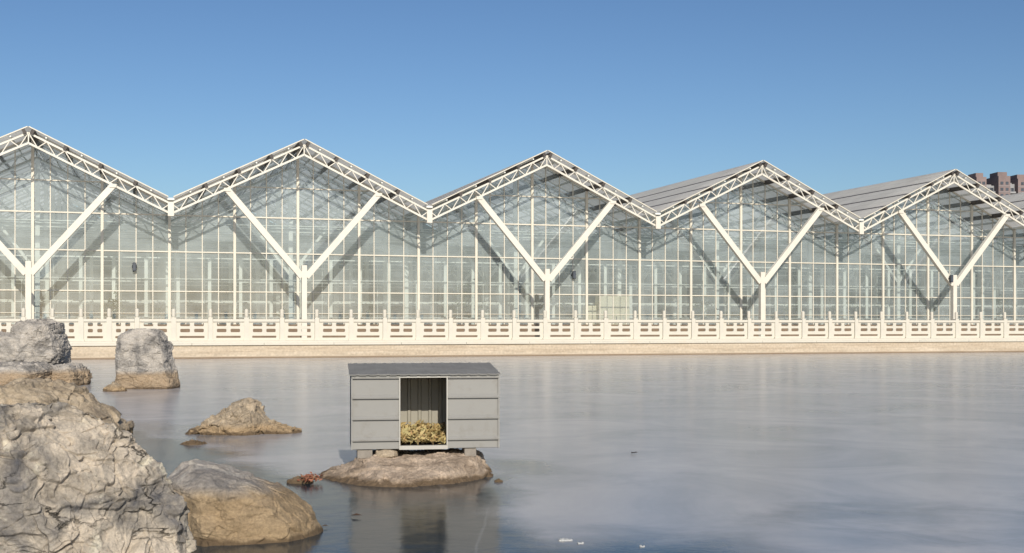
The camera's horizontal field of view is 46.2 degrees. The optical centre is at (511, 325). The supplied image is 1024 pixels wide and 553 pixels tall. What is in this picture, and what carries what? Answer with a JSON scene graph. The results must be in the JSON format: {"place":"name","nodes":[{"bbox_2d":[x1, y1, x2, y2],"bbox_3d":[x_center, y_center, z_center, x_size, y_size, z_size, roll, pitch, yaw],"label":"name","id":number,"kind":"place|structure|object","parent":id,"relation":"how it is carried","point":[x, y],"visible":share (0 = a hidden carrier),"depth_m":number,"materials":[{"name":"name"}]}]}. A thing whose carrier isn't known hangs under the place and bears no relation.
{"place":"outdoors","nodes":[
{"label":"outdoors","id":0,"kind":"place"},
{"bbox_2d":[274,303,287,318],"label":"indoor plant","id":1,"kind":"object","parent":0,"point":[285,310],"visible":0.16,"depth_m":66.75,"materials":[{"name":"green plant"}]},
{"bbox_2d":[344,309,365,324],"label":"indoor plant","id":2,"kind":"object","parent":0,"point":[354,315],"visible":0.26,"depth_m":66.39,"materials":[{"name":"green plant"}]},
{"bbox_2d":[365,304,383,324],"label":"indoor plant","id":3,"kind":"object","parent":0,"point":[371,310],"visible":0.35,"depth_m":70.58,"materials":[{"name":"green plant"}]},
{"bbox_2d":[0,0,1023,253],"label":"sky","id":4,"kind":"structure","parent":0,"point":[431,99],"materials":[{"name":"blue"}]},
{"bbox_2d":[71,352,1023,552],"bbox_3d":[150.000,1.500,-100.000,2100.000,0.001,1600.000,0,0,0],"label":"lake ice","id":5,"kind":"structure","parent":0,"point":[846,453],"depth_m":14.18,"materials":[{"name":"grey ice"}]},
{"bbox_2d":[0,319,92,385],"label":"layered rock","id":6,"kind":"object","parent":5,"relation":"on","point":[34,348],"visible":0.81,"depth_m":30.18,"materials":[{"name":"grey stone"}]},
{"bbox_2d":[0,377,133,434],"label":"shore rock","id":7,"kind":"object","parent":5,"relation":"on","point":[46,391],"visible":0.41,"depth_m":15.16,"materials":[{"name":"beige stone"}]},
{"bbox_2d":[0,401,196,552],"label":"foreground rock","id":8,"kind":"object","parent":5,"relation":"on","point":[73,479],"visible":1,"depth_m":4.78,"materials":[{"name":"stone"}]},
{"bbox_2d":[102,381,126,391],"bbox_3d":[-9.085,1.580,27.403,0.620,0.611,0.610,0,0,0],"label":"rock","id":9,"kind":"object","parent":5,"relation":"on","point":[113,386],"visible":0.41,"depth_m":27.26,"materials":[{"name":"beige stone"}]},
{"bbox_2d":[115,328,179,388],"bbox_3d":[-8.739,1.078,28.834,1.441,2.027,1.240,0,0,0],"label":"pillar rock","id":10,"kind":"object","parent":5,"relation":"on","point":[144,359],"visible":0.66,"depth_m":28.33,"materials":[{"name":"grey stone"}]},
{"bbox_2d":[180,439,206,444],"bbox_3d":[-4.033,1.570,15.205,0.384,0.260,0.353,0,0,0],"label":"flat stone","id":11,"kind":"object","parent":5,"relation":"on","point":[193,442],"visible":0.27,"depth_m":15.12,"materials":[{"name":"brown stone"}]},
{"bbox_2d":[185,397,301,435],"bbox_3d":[-3.786,1.535,16.919,1.676,1.024,1.262,0,0,0],"label":"peaked rock","id":12,"kind":"object","parent":5,"relation":"on","point":[244,417],"visible":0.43,"depth_m":16.57,"materials":[{"name":"beige stone"}]},
{"bbox_2d":[167,459,323,546],"bbox_3d":[-1.935,1.440,8.702,1.148,0.932,1.129,0,0,0],"label":"boulder","id":13,"kind":"object","parent":5,"relation":"on","point":[228,505],"visible":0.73,"depth_m":8.30,"materials":[{"name":"brown stone"}]},
{"bbox_2d":[287,476,313,483],"bbox_3d":[-2.025,1.591,11.510,0.306,0.295,0.259,0,0,0],"label":"stone","id":14,"kind":"object","parent":5,"relation":"on","point":[293,480],"visible":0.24,"depth_m":11.42,"materials":[{"name":"brown stone"}]},
{"bbox_2d":[297,472,322,481],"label":"leaf litter","id":15,"kind":"object","parent":5,"relation":"on","point":[310,477],"visible":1,"depth_m":11.42,"materials":[{"name":"red plant"}]},
{"bbox_2d":[318,448,492,486],"bbox_3d":[-1.103,1.567,12.092,1.835,0.625,1.876,0,0,41],"label":"platform rock","id":16,"kind":"object","parent":5,"relation":"on","point":[416,468],"visible":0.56,"depth_m":11.61,"materials":[{"name":"beige stone"}]},
{"bbox_2d":[357,449,372,458],"bbox_3d":[-1.472,1.272,11.984,0.150,0.088,0.220,0,0,-9],"label":"support block","id":17,"kind":"object","parent":16,"relation":"on","point":[363,454],"depth_m":11.88,"materials":[{"name":"concrete"}]},
{"bbox_2d":[348,362,500,449],"bbox_3d":[-0.914,0.811,12.278,1.500,0.838,0.755,0,0,-9],"label":"duck shelter","id":18,"kind":"object","parent":17,"relation":"on","point":[461,401],"visible":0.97,"depth_m":12.01,"materials":[{"name":"wood"}]},
{"bbox_2d":[400,419,445,444],"bbox_3d":[-0.937,1.093,12.264,0.949,0.242,0.668,0,0,-9],"label":"bedding","id":19,"kind":"object","parent":18,"relation":"on","point":[417,432],"visible":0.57,"depth_m":12.13,"materials":[{"name":"plant"}]},
{"bbox_2d":[375,449,397,457],"bbox_3d":[-1.253,1.276,11.952,0.229,0.104,0.243,0,0,0],"label":"support stone","id":20,"kind":"object","parent":16,"relation":"on","point":[387,453],"visible":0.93,"depth_m":11.86,"materials":[{"name":"beige stone"}]},
{"bbox_2d":[462,448,475,456],"bbox_3d":[-0.434,1.272,12.148,0.120,0.088,0.220,0,0,-9],"label":"support block","id":21,"kind":"object","parent":16,"relation":"on","point":[469,451],"depth_m":12.04,"materials":[{"name":"concrete"}]},
{"bbox_2d":[69,338,1023,359],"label":"quay wall","id":22,"kind":"structure","parent":5,"relation":"on","point":[91,350],"depth_m":59.19,"materials":[{"name":"stone"}]},
{"bbox_2d":[0,308,1023,340],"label":"stone balustrade","id":23,"kind":"object","parent":22,"relation":"on","point":[173,327],"visible":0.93,"depth_m":58.91,"materials":[{"name":"white stone"}]},
{"bbox_2d":[558,538,572,540],"bbox_3d":[0.373,1.503,8.384,0.112,0.046,0.078,0,0,0],"label":"ice chunk","id":24,"kind":"object","parent":5,"relation":"on","point":[564,539],"visible":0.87,"depth_m":8.37,"materials":[{"name":"white ice"}]},
{"bbox_2d":[646,312,660,324],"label":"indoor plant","id":25,"kind":"object","parent":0,"point":[659,316],"visible":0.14,"depth_m":73.45,"materials":[{"name":"green plant"}]},
{"bbox_2d":[725,306,742,324],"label":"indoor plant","id":26,"kind":"object","parent":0,"point":[737,313],"visible":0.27,"depth_m":77.72,"materials":[{"name":"green plant"}]},
{"bbox_2d":[968,172,1023,249],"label":"apartment block","id":27,"kind":"structure","parent":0,"point":[1000,183],"depth_m":602.38,"materials":[{"name":"brown concrete"}]},
{"label":"ground","id":28,"kind":"structure","parent":0,"visible":0},
{"bbox_2d":[0,126,1023,337],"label":"greenhouse","id":29,"kind":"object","parent":28,"relation":"on","point":[762,240],"visible":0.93,"depth_m":72.74,"materials":[{"name":"clear glass"}]},
{"bbox_2d":[132,262,136,270],"bbox_3d":[-18.791,-2.910,59.753,0.240,0.440,0.260,0,0,-17],"label":"floodlight","id":30,"kind":"object","parent":29,"relation":"attached to","point":[134,266],"visible":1,"depth_m":59.63,"materials":[{"name":"metal"}]},
{"bbox_2d":[571,271,575,278],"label":"floodlight","id":31,"kind":"object","parent":29,"relation":"attached to","point":[573,273],"visible":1,"depth_m":66.61,"materials":[{"name":"metal"}]},
{"bbox_2d":[595,296,629,324],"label":"door frame","id":32,"kind":"structure","parent":29,"relation":"in","point":[619,304],"depth_m":68.94,"materials":[{"name":"metal"}]},
{"bbox_2d":[600,297,613,324],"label":"door","id":33,"kind":"structure","parent":32,"relation":"in","point":[605,302],"depth_m":68.75,"materials":[{"name":"metal"}]},
{"bbox_2d":[615,297,628,324],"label":"door","id":34,"kind":"structure","parent":32,"relation":"in","point":[620,302],"depth_m":69.02,"materials":[{"name":"metal"}]},
{"label":"greenhouse floor","id":35,"kind":"structure","parent":0,"visible":0},
{"bbox_2d":[100,291,125,323],"bbox_3d":[-20.179,-0.507,61.067,1.508,2.458,1.810,0,0,-15],"label":"indoor plant","id":36,"kind":"object","parent":35,"relation":"on","point":[112,308],"visible":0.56,"depth_m":60.84,"materials":[{"name":"green plant"}]},
{"bbox_2d":[149,303,167,323],"bbox_3d":[-18.642,-0.230,63.074,1.419,1.903,1.040,0,0,0],"label":"indoor plant","id":37,"kind":"object","parent":35,"relation":"on","point":[158,311],"visible":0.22,"depth_m":63.11,"materials":[{"name":"green plant"}]},
{"bbox_2d":[227,296,253,324],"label":"indoor plant","id":38,"kind":"object","parent":35,"relation":"on","point":[237,309],"visible":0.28,"depth_m":67.06,"materials":[{"name":"green plant"}]},
{"bbox_2d":[441,279,474,324],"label":"indoor plant","id":39,"kind":"object","parent":35,"relation":"on","point":[458,306],"visible":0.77,"depth_m":67.86,"materials":[{"name":"green plant"}]},
{"bbox_2d":[465,304,488,324],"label":"indoor plant","id":40,"kind":"object","parent":35,"relation":"on","point":[478,313],"visible":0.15,"depth_m":73.77,"materials":[{"name":"green plant"}]},
{"bbox_2d":[536,284,575,324],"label":"indoor plant","id":41,"kind":"object","parent":35,"relation":"on","point":[562,307],"visible":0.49,"depth_m":70.67,"materials":[{"name":"green plant"}]},
{"bbox_2d":[583,306,595,324],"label":"door frame","id":42,"kind":"structure","parent":35,"relation":"on","point":[591,309],"depth_m":68.93,"materials":[{"name":"metal"}]},
{"bbox_2d":[587,307,595,324],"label":"door","id":43,"kind":"structure","parent":42,"relation":"in","point":[591,310],"depth_m":68.91,"materials":[{"name":"metal"}]},
{"bbox_2d":[692,289,718,324],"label":"indoor plant","id":44,"kind":"object","parent":35,"relation":"on","point":[707,312],"visible":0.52,"depth_m":71.74,"materials":[{"name":"green plant"}]},
{"bbox_2d":[781,303,807,324],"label":"indoor plant","id":45,"kind":"object","parent":35,"relation":"on","point":[791,313],"visible":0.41,"depth_m":74.53,"materials":[{"name":"green plant"}]},
{"bbox_2d":[825,284,857,324],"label":"indoor plant","id":46,"kind":"object","parent":35,"relation":"on","point":[833,307],"visible":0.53,"depth_m":75.85,"materials":[{"name":"green plant"}]},
{"bbox_2d":[891,290,925,323],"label":"indoor plant","id":47,"kind":"object","parent":35,"relation":"on","point":[903,307],"visible":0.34,"depth_m":78.79,"materials":[{"name":"green plant"}]},
{"bbox_2d":[914,295,943,323],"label":"indoor plant","id":48,"kind":"object","parent":35,"relation":"on","point":[934,310],"visible":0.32,"depth_m":80.18,"materials":[{"name":"green plant"}]},
{"bbox_2d":[996,293,1018,324],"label":"indoor plant","id":49,"kind":"object","parent":35,"relation":"on","point":[1001,311],"visible":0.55,"depth_m":78.70,"materials":[{"name":"green plant"}]}
]}

